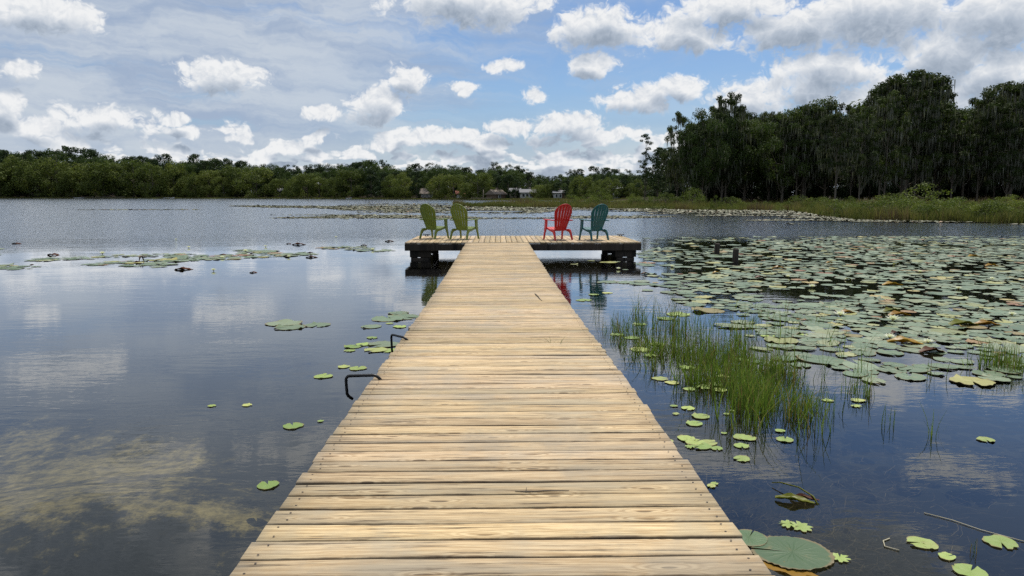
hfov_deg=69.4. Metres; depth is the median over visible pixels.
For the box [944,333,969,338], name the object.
lily pad
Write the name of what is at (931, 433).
grass clump
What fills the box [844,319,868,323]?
lily pad
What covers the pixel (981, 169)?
cypress tree
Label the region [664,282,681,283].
lily pad
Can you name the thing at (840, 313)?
water lily
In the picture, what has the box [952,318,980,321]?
lily pad
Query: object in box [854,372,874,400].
grass clump
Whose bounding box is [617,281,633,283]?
lily pad
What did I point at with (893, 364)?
lily pad
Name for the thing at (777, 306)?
lily pad
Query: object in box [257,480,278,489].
lily pad
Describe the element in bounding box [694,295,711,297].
lily pad
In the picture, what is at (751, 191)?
understory tree
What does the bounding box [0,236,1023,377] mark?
lily pads
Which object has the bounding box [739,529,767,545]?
lily pad
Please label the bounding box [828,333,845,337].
lily pad
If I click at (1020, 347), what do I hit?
lily pad
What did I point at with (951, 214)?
marsh grass
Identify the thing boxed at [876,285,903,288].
lily pad
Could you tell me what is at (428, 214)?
adirondack chair
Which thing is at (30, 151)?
cypress tree
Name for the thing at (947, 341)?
lily pad
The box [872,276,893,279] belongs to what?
lily pad
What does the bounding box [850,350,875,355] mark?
lily pad
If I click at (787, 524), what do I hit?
lily pad
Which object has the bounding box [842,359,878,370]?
lily pad
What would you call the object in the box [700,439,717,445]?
lily pad
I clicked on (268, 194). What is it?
cypress tree
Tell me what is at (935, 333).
lily pad
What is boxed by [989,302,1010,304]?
lily pad
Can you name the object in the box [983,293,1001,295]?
lily pad
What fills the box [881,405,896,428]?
grass clump
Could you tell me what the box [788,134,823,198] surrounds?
cypress tree
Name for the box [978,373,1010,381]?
lily pad
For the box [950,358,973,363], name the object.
lily pad
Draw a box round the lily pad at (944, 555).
[938,552,955,559]
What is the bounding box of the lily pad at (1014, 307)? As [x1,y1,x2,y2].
[1002,306,1023,308]
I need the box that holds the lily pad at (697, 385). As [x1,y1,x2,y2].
[696,384,710,388]
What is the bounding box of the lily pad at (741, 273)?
[732,272,753,275]
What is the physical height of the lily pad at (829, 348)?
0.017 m
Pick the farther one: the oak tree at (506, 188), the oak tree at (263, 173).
the oak tree at (263, 173)
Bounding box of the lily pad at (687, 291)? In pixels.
[676,290,693,292]
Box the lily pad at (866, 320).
[858,319,879,321]
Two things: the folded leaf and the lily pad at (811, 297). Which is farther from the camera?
the lily pad at (811, 297)
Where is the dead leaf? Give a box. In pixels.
[174,267,190,269]
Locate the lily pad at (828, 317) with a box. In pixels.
[819,316,837,318]
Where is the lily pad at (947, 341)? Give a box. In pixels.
[936,340,959,342]
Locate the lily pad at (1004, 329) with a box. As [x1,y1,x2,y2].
[989,327,1012,330]
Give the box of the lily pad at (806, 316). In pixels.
[792,315,816,318]
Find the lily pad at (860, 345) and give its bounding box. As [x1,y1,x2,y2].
[851,342,878,348]
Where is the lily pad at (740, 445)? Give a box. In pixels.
[734,443,749,447]
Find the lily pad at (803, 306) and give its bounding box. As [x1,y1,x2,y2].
[798,305,813,307]
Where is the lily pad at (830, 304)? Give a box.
[819,304,839,305]
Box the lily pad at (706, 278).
[696,278,717,279]
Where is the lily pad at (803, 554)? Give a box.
[751,535,834,569]
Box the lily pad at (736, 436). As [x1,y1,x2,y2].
[733,434,751,438]
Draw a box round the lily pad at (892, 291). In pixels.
[875,289,905,293]
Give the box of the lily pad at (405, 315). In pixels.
[389,312,418,319]
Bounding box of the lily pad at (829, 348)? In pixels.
[819,347,843,350]
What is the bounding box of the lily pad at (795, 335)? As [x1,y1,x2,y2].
[786,334,806,336]
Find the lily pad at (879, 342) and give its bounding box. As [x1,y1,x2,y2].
[868,340,896,344]
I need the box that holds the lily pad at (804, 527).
[789,521,813,531]
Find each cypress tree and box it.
[0,149,19,196]
[22,149,42,194]
[33,151,52,191]
[52,145,77,195]
[72,147,98,162]
[121,156,136,167]
[136,155,148,194]
[144,158,155,187]
[152,153,171,187]
[160,160,179,191]
[187,153,203,169]
[193,160,211,192]
[205,159,224,196]
[221,158,235,191]
[235,160,247,195]
[253,172,266,196]
[265,173,275,196]
[303,171,310,196]
[347,161,364,195]
[362,168,380,197]
[373,171,389,197]
[389,171,400,191]
[408,171,421,197]
[409,163,424,189]
[461,167,472,182]
[492,174,503,191]
[493,170,503,189]
[502,175,513,197]
[510,179,519,197]
[522,172,534,188]
[553,182,561,191]
[562,180,571,197]
[572,169,584,195]
[588,166,600,192]
[596,167,610,191]
[597,174,605,191]
[605,168,621,196]
[618,174,630,197]
[659,111,687,198]
[677,147,705,200]
[680,125,712,199]
[695,118,720,199]
[700,146,727,201]
[706,91,753,200]
[709,105,728,199]
[710,106,758,200]
[751,115,793,202]
[758,111,781,199]
[775,114,824,196]
[776,107,831,199]
[779,104,834,198]
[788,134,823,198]
[807,99,849,201]
[813,113,861,200]
[841,104,867,198]
[841,107,866,189]
[841,113,882,199]
[860,106,886,199]
[861,84,901,198]
[861,89,913,195]
[866,69,957,198]
[895,94,942,198]
[906,90,964,198]
[928,114,979,197]
[937,110,992,198]
[945,111,981,190]
[957,97,1008,200]
[966,119,996,200]
[968,102,1016,196]
[973,81,1023,200]
[984,103,1018,200]
[985,121,1023,200]
[1009,121,1023,189]
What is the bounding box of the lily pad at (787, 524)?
[778,520,797,527]
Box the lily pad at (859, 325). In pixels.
[848,324,871,327]
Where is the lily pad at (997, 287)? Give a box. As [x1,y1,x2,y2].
[988,286,1011,288]
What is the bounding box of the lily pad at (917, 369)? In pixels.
[895,365,929,371]
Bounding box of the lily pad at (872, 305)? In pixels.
[862,303,885,306]
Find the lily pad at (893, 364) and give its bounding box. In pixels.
[882,362,906,366]
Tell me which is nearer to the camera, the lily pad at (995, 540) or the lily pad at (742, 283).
the lily pad at (995, 540)
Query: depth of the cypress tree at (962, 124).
102.23 m
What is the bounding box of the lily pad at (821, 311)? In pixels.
[814,310,834,312]
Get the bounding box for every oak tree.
[0,155,32,196]
[0,162,25,196]
[4,152,29,195]
[7,151,42,195]
[9,156,58,197]
[31,148,63,185]
[33,149,75,187]
[34,157,78,196]
[54,170,86,196]
[55,163,101,196]
[68,154,88,196]
[75,161,128,196]
[79,156,105,196]
[91,159,120,195]
[96,154,125,194]
[100,161,136,196]
[113,159,156,197]
[114,159,147,188]
[132,162,168,196]
[153,175,177,196]
[155,160,189,196]
[167,163,197,184]
[175,160,194,172]
[177,176,197,196]
[182,172,208,197]
[185,167,200,194]
[191,169,224,197]
[199,158,223,194]
[212,164,252,196]
[212,176,235,196]
[230,168,250,196]
[231,167,275,197]
[241,164,264,195]
[265,163,286,183]
[265,167,286,196]
[268,178,291,197]
[281,171,293,193]
[282,177,304,197]
[291,173,321,197]
[304,172,322,195]
[307,177,327,197]
[313,163,336,191]
[318,171,330,193]
[320,179,335,197]
[325,177,349,197]
[330,165,354,189]
[333,169,366,197]
[345,169,366,197]
[357,160,380,196]
[371,166,394,196]
[377,164,394,177]
[381,174,401,197]
[389,168,409,189]
[390,172,417,197]
[400,166,417,196]
[415,171,429,189]
[425,173,452,198]
[426,168,446,187]
[427,164,447,186]
[436,168,462,197]
[439,174,467,197]
[450,165,467,189]
[454,171,469,190]
[458,182,478,197]
[459,172,494,197]
[476,170,497,196]
[496,167,511,185]
[498,174,515,192]
[504,169,526,191]
[521,174,534,187]
[529,185,545,197]
[532,175,547,184]
[532,178,542,194]
[536,186,551,197]
[540,178,549,190]
[541,184,558,197]
[554,174,565,187]
[554,176,565,189]
[561,176,570,191]
[566,174,595,198]
[569,176,581,190]
[583,173,600,194]
[588,179,610,198]
[597,177,623,198]
[602,172,620,194]
[610,172,632,197]
[622,184,636,196]
[629,178,648,196]
[643,182,655,196]
[674,108,732,198]
[704,113,753,202]
[710,118,781,201]
[748,108,819,202]
[808,96,851,187]
[848,72,971,199]
[912,100,980,198]
[990,98,1023,198]
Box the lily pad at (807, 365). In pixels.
[791,363,810,366]
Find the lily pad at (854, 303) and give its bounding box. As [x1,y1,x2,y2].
[841,302,860,304]
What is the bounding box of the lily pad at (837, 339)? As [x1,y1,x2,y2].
[824,338,846,341]
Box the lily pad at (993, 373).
[972,370,1005,376]
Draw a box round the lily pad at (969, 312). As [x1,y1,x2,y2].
[959,311,978,313]
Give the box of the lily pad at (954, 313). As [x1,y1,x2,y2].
[941,311,963,314]
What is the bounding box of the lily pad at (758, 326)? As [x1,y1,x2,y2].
[743,324,763,327]
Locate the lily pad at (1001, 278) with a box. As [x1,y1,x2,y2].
[989,277,1010,279]
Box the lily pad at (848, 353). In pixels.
[835,351,856,355]
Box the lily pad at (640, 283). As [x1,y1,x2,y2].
[629,282,649,284]
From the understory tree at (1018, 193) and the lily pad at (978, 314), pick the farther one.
the understory tree at (1018, 193)
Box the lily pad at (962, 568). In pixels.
[952,563,987,575]
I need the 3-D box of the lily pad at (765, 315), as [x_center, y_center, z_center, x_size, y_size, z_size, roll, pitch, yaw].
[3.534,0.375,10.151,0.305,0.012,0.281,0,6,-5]
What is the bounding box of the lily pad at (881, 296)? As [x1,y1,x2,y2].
[869,295,890,297]
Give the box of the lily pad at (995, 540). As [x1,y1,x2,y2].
[982,534,1018,548]
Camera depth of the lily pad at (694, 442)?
4.97 m
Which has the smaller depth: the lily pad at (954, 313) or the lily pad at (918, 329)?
the lily pad at (918, 329)
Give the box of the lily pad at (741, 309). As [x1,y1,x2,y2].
[729,308,747,310]
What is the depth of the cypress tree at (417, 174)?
299.86 m
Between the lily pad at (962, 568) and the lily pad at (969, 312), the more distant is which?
the lily pad at (969, 312)
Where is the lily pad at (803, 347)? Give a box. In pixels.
[789,346,816,349]
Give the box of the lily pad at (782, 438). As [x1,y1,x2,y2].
[776,436,793,441]
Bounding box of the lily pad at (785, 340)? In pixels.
[764,336,798,343]
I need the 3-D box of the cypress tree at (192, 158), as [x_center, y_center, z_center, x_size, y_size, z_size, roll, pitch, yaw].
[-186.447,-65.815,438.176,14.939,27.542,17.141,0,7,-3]
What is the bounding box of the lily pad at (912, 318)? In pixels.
[905,317,927,320]
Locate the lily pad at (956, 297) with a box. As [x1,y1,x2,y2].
[948,296,967,298]
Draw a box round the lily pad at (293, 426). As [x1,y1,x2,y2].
[283,422,303,428]
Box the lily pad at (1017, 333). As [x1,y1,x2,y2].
[1005,331,1023,334]
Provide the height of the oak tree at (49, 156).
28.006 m
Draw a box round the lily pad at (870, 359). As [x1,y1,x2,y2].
[858,358,880,361]
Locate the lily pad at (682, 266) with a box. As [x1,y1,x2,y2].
[673,266,691,267]
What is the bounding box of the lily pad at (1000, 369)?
[987,366,1021,373]
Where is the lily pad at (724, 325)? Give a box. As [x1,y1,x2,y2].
[715,323,749,327]
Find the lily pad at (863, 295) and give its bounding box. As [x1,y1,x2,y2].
[854,293,868,297]
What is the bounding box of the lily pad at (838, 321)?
[835,320,853,323]
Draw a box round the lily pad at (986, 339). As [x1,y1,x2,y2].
[973,336,1003,342]
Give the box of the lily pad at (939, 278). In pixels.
[930,277,953,279]
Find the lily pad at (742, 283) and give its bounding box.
[732,281,758,285]
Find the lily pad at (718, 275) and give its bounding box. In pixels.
[706,274,728,276]
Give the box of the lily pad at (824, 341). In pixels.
[814,339,839,345]
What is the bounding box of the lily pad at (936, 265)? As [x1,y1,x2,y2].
[928,264,946,266]
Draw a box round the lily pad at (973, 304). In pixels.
[959,302,983,306]
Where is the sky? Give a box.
[0,0,1023,192]
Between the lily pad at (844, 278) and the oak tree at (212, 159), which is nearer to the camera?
the lily pad at (844, 278)
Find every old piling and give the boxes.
[714,243,719,254]
[732,248,738,261]
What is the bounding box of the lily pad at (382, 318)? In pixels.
[372,315,404,321]
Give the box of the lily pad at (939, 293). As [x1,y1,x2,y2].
[925,291,956,294]
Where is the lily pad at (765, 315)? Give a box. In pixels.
[758,314,778,316]
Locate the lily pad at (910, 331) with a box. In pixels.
[900,329,919,332]
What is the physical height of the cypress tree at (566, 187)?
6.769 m
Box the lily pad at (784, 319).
[769,316,804,321]
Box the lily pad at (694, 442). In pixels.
[684,438,703,444]
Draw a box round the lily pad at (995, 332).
[979,330,1012,334]
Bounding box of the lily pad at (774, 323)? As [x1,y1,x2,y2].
[765,322,783,324]
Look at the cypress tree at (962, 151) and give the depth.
88.87 m
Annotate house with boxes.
[419,188,437,197]
[485,188,506,198]
[508,186,520,197]
[518,187,535,197]
[551,188,564,198]
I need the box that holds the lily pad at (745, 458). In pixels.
[733,455,749,461]
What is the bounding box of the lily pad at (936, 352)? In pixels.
[927,350,946,353]
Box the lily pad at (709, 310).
[691,307,724,312]
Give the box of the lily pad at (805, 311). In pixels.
[794,309,815,313]
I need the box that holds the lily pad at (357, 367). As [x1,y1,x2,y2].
[349,366,366,369]
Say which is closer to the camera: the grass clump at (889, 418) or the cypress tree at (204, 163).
the grass clump at (889, 418)
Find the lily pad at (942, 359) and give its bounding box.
[933,357,952,361]
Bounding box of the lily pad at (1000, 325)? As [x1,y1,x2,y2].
[987,324,1007,326]
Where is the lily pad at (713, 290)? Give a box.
[701,288,727,292]
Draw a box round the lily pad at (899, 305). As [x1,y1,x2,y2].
[886,304,909,307]
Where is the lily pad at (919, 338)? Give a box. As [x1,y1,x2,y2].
[911,337,935,341]
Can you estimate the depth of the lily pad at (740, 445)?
4.90 m
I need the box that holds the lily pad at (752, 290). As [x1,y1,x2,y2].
[743,289,761,290]
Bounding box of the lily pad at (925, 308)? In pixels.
[911,306,939,310]
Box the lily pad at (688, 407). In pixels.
[681,406,694,409]
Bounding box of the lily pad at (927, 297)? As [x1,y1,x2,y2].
[915,295,933,298]
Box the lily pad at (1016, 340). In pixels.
[1007,338,1023,342]
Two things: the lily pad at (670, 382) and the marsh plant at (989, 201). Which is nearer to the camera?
the lily pad at (670, 382)
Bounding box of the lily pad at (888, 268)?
[880,267,898,268]
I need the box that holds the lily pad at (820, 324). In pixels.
[798,321,834,327]
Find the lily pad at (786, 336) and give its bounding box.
[769,334,792,337]
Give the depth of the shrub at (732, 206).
79.92 m
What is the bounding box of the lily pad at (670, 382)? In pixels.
[664,380,678,383]
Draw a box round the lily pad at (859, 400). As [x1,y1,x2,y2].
[851,398,865,401]
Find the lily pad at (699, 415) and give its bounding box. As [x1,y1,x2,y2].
[692,412,709,418]
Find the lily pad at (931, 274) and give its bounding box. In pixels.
[921,273,941,274]
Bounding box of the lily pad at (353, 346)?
[344,345,360,347]
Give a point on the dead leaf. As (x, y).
(182, 268)
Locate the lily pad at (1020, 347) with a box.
[986,342,1023,353]
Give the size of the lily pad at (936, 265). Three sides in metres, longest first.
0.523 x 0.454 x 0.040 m
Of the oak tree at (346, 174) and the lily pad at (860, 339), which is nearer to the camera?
the lily pad at (860, 339)
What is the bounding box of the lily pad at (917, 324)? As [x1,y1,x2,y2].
[904,322,931,326]
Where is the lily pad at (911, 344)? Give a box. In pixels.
[901,342,933,347]
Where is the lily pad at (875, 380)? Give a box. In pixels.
[862,377,885,382]
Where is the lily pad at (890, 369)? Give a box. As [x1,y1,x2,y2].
[873,365,906,372]
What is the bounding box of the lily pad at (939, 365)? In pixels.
[929,363,957,368]
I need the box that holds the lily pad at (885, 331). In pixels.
[869,329,891,333]
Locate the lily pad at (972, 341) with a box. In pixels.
[965,339,988,343]
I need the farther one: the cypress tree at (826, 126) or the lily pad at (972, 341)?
the cypress tree at (826, 126)
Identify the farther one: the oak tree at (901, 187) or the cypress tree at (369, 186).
the cypress tree at (369, 186)
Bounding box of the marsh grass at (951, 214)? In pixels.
[453,197,1023,223]
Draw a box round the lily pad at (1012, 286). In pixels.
[1003,285,1023,288]
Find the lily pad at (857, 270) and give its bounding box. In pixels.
[846,269,869,271]
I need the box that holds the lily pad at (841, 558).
[833,553,850,561]
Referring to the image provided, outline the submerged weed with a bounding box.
[695,444,1023,575]
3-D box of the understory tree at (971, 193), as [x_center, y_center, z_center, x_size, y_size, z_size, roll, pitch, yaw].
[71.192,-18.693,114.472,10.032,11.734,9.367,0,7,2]
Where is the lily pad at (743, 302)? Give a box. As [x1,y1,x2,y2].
[735,301,752,303]
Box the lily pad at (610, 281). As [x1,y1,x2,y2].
[597,280,617,282]
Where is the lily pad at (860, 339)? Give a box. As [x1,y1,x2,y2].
[847,337,871,342]
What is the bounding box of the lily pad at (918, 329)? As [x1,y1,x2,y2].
[909,326,930,331]
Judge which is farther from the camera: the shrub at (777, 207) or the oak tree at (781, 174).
the oak tree at (781, 174)
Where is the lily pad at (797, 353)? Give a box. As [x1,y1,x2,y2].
[785,351,811,356]
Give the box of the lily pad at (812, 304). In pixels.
[796,302,824,306]
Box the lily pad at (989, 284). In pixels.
[975,283,1003,284]
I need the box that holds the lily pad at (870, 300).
[863,299,878,301]
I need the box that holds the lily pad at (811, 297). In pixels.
[800,295,819,298]
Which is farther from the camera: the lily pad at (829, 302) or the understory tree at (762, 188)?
the understory tree at (762, 188)
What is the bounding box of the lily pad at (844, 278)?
[834,277,854,279]
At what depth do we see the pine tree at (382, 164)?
353.15 m
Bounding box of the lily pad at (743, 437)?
[738,435,755,440]
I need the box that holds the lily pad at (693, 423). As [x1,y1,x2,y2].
[686,420,702,425]
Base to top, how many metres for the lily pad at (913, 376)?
0.012 m
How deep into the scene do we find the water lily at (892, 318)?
9.71 m
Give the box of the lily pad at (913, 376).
[894,372,926,380]
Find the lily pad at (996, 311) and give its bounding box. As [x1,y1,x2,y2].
[983,308,1008,313]
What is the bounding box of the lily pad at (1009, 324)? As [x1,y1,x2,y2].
[1000,323,1022,325]
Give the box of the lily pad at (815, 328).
[806,326,823,330]
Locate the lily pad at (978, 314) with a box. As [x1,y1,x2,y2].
[972,313,989,315]
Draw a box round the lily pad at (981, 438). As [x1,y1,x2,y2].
[976,436,995,441]
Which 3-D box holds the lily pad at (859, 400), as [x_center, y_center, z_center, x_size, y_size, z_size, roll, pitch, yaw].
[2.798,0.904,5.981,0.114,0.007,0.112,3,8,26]
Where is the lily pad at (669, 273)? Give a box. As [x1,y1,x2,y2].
[661,273,678,274]
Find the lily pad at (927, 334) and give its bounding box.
[919,333,940,336]
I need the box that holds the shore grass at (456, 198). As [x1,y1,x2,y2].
[0,196,638,200]
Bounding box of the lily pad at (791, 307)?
[782,305,800,308]
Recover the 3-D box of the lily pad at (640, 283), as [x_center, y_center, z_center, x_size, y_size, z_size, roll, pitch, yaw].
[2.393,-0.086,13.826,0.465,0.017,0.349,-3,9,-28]
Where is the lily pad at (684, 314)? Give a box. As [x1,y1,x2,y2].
[667,312,690,316]
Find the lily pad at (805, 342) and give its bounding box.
[797,340,816,344]
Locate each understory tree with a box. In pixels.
[640,148,680,200]
[655,154,687,198]
[661,148,707,201]
[687,182,720,201]
[720,185,746,201]
[726,129,781,200]
[757,177,799,200]
[774,177,819,200]
[788,154,837,197]
[806,153,851,201]
[831,181,858,200]
[841,160,878,199]
[857,164,900,199]
[867,156,917,199]
[908,175,961,200]
[917,178,970,200]
[939,162,1003,200]
[960,152,1005,201]
[990,151,1023,201]
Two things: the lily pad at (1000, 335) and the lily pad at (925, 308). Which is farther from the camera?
the lily pad at (925, 308)
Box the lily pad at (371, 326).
[361,324,380,327]
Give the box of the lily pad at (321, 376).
[314,373,332,377]
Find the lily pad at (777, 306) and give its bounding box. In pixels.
[767,304,786,307]
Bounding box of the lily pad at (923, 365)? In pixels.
[912,363,938,369]
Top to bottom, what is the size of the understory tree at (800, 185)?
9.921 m
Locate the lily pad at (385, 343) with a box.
[368,341,398,346]
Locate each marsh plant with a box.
[565,194,579,202]
[640,196,653,204]
[723,196,741,205]
[784,194,806,205]
[817,196,835,203]
[819,199,848,214]
[832,203,856,216]
[855,199,887,216]
[878,196,905,210]
[892,198,929,212]
[915,204,944,213]
[917,199,945,207]
[938,200,968,212]
[947,196,980,207]
[965,198,1006,214]
[965,204,996,214]
[969,205,1002,215]
[980,202,1011,218]
[996,199,1023,213]
[999,207,1023,216]
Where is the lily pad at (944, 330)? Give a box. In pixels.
[927,328,966,334]
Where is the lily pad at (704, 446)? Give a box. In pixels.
[690,442,711,448]
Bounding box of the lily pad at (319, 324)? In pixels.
[304,322,330,326]
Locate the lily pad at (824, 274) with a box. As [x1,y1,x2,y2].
[813,273,838,275]
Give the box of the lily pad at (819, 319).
[805,317,826,320]
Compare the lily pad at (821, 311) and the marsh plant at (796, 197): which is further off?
the marsh plant at (796, 197)
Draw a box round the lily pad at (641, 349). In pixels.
[631,347,648,351]
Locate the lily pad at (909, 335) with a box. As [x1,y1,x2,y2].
[898,333,917,336]
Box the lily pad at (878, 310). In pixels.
[866,309,891,312]
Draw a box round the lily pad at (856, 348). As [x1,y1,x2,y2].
[849,346,867,349]
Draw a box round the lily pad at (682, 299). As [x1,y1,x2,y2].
[671,298,692,299]
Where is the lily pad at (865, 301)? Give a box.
[854,301,875,302]
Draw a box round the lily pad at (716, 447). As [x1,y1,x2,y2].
[711,446,722,449]
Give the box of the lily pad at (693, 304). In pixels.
[683,303,705,306]
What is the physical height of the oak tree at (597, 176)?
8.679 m
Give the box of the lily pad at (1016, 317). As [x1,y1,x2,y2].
[1007,315,1023,318]
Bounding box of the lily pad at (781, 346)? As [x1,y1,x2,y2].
[766,343,794,347]
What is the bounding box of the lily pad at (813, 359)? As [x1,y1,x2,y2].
[796,354,844,363]
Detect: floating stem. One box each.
[883,538,898,550]
[924,512,1023,541]
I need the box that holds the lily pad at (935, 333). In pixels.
[924,331,945,335]
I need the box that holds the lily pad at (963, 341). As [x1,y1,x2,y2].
[949,339,968,342]
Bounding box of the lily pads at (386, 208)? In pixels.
[78,201,1023,224]
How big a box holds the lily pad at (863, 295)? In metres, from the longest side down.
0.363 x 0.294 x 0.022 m
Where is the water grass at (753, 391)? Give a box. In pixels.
[590,291,881,440]
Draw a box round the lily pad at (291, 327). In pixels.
[274,324,305,329]
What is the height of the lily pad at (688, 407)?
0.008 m
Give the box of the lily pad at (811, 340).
[799,338,816,341]
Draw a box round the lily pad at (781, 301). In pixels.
[773,300,792,301]
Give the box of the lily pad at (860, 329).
[851,328,871,330]
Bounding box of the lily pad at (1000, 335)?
[987,333,1016,338]
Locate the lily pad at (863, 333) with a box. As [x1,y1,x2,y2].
[859,330,886,337]
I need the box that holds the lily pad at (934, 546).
[924,542,938,548]
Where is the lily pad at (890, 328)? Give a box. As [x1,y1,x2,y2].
[875,327,901,331]
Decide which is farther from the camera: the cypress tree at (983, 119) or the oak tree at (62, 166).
the oak tree at (62, 166)
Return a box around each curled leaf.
[762,560,817,575]
[882,281,901,284]
[883,307,900,311]
[886,336,922,343]
[888,310,911,315]
[919,346,944,352]
[948,318,978,324]
[975,319,999,324]
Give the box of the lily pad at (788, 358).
[777,355,797,360]
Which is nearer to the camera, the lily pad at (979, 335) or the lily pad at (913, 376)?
the lily pad at (913, 376)
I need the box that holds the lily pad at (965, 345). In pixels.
[954,344,973,347]
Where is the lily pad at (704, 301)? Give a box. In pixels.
[692,300,711,302]
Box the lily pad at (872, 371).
[853,367,878,373]
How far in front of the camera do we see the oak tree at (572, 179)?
251.43 m
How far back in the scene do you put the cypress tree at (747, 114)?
110.97 m
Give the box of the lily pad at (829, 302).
[818,301,841,303]
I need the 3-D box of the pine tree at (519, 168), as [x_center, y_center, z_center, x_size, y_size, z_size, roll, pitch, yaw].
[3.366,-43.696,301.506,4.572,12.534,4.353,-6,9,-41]
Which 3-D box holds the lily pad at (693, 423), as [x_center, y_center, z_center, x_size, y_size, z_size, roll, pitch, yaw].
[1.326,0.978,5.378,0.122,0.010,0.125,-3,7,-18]
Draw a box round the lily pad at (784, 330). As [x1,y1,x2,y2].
[767,328,803,333]
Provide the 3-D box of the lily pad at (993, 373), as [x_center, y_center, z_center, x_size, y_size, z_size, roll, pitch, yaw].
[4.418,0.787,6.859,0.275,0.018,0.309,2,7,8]
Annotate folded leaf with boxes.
[772,482,819,507]
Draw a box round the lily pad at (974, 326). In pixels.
[958,324,987,328]
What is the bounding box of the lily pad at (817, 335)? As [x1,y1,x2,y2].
[804,333,831,337]
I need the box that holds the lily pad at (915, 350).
[896,347,927,352]
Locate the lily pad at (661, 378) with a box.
[652,376,667,380]
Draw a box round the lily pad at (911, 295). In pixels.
[903,294,921,296]
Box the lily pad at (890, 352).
[876,349,903,354]
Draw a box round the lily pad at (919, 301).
[904,299,939,303]
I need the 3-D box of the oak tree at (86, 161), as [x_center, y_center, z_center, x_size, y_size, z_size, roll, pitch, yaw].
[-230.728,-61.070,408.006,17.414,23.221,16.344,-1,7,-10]
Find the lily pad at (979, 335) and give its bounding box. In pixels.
[966,333,989,336]
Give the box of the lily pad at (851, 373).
[842,370,867,376]
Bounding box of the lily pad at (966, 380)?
[949,374,995,385]
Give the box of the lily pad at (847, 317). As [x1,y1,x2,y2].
[831,315,859,319]
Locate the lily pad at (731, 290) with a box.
[725,289,741,291]
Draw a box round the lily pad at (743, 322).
[731,320,753,323]
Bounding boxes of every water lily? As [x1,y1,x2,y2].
[833,310,845,316]
[882,333,894,349]
[886,314,899,320]
[923,338,932,353]
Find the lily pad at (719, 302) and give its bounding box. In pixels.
[710,301,728,303]
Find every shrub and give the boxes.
[626,193,643,204]
[655,192,674,205]
[679,187,705,204]
[709,195,718,207]
[727,201,738,209]
[772,204,785,210]
[842,196,857,204]
[873,193,907,209]
[898,182,955,204]
[991,194,1023,203]
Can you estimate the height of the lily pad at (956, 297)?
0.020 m
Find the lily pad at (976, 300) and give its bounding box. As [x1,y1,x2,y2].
[967,298,988,301]
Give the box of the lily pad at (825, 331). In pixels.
[811,329,845,334]
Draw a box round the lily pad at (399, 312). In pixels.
[388,311,408,313]
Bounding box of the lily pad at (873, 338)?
[863,337,882,340]
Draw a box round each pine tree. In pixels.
[283,164,291,178]
[291,164,299,174]
[303,165,313,173]
[308,164,318,172]
[316,164,325,179]
[378,159,389,168]
[423,162,435,177]
[490,162,501,170]
[515,165,524,178]
[635,134,654,199]
[651,147,667,202]
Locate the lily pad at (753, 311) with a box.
[742,309,761,312]
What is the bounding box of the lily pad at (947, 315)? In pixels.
[936,313,960,316]
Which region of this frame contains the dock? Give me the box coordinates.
[230,234,774,575]
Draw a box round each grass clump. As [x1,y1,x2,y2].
[730,312,764,323]
[848,373,871,397]
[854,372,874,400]
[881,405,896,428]
[919,401,945,440]
[927,359,949,379]
[957,338,1023,374]
[969,541,976,559]
[1004,352,1023,376]
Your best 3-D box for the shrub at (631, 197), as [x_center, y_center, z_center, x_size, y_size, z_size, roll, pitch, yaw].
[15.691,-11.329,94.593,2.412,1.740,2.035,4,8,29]
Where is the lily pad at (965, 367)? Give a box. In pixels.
[950,364,976,368]
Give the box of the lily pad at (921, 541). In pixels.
[907,536,935,548]
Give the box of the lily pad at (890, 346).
[877,343,900,348]
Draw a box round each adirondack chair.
[419,204,448,238]
[449,204,478,239]
[543,204,572,239]
[579,204,608,240]
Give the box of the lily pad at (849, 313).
[844,312,856,314]
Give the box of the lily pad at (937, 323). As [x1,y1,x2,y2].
[923,321,951,325]
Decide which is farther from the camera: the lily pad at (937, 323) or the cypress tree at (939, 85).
the cypress tree at (939, 85)
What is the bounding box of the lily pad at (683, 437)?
[677,435,694,440]
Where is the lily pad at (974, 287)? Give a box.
[961,286,987,288]
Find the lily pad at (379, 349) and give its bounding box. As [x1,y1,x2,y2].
[364,347,387,351]
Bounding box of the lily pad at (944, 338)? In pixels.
[928,336,951,340]
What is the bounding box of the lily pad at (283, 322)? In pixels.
[265,319,301,325]
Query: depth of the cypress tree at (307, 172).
368.62 m
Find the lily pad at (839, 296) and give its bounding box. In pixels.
[830,295,850,296]

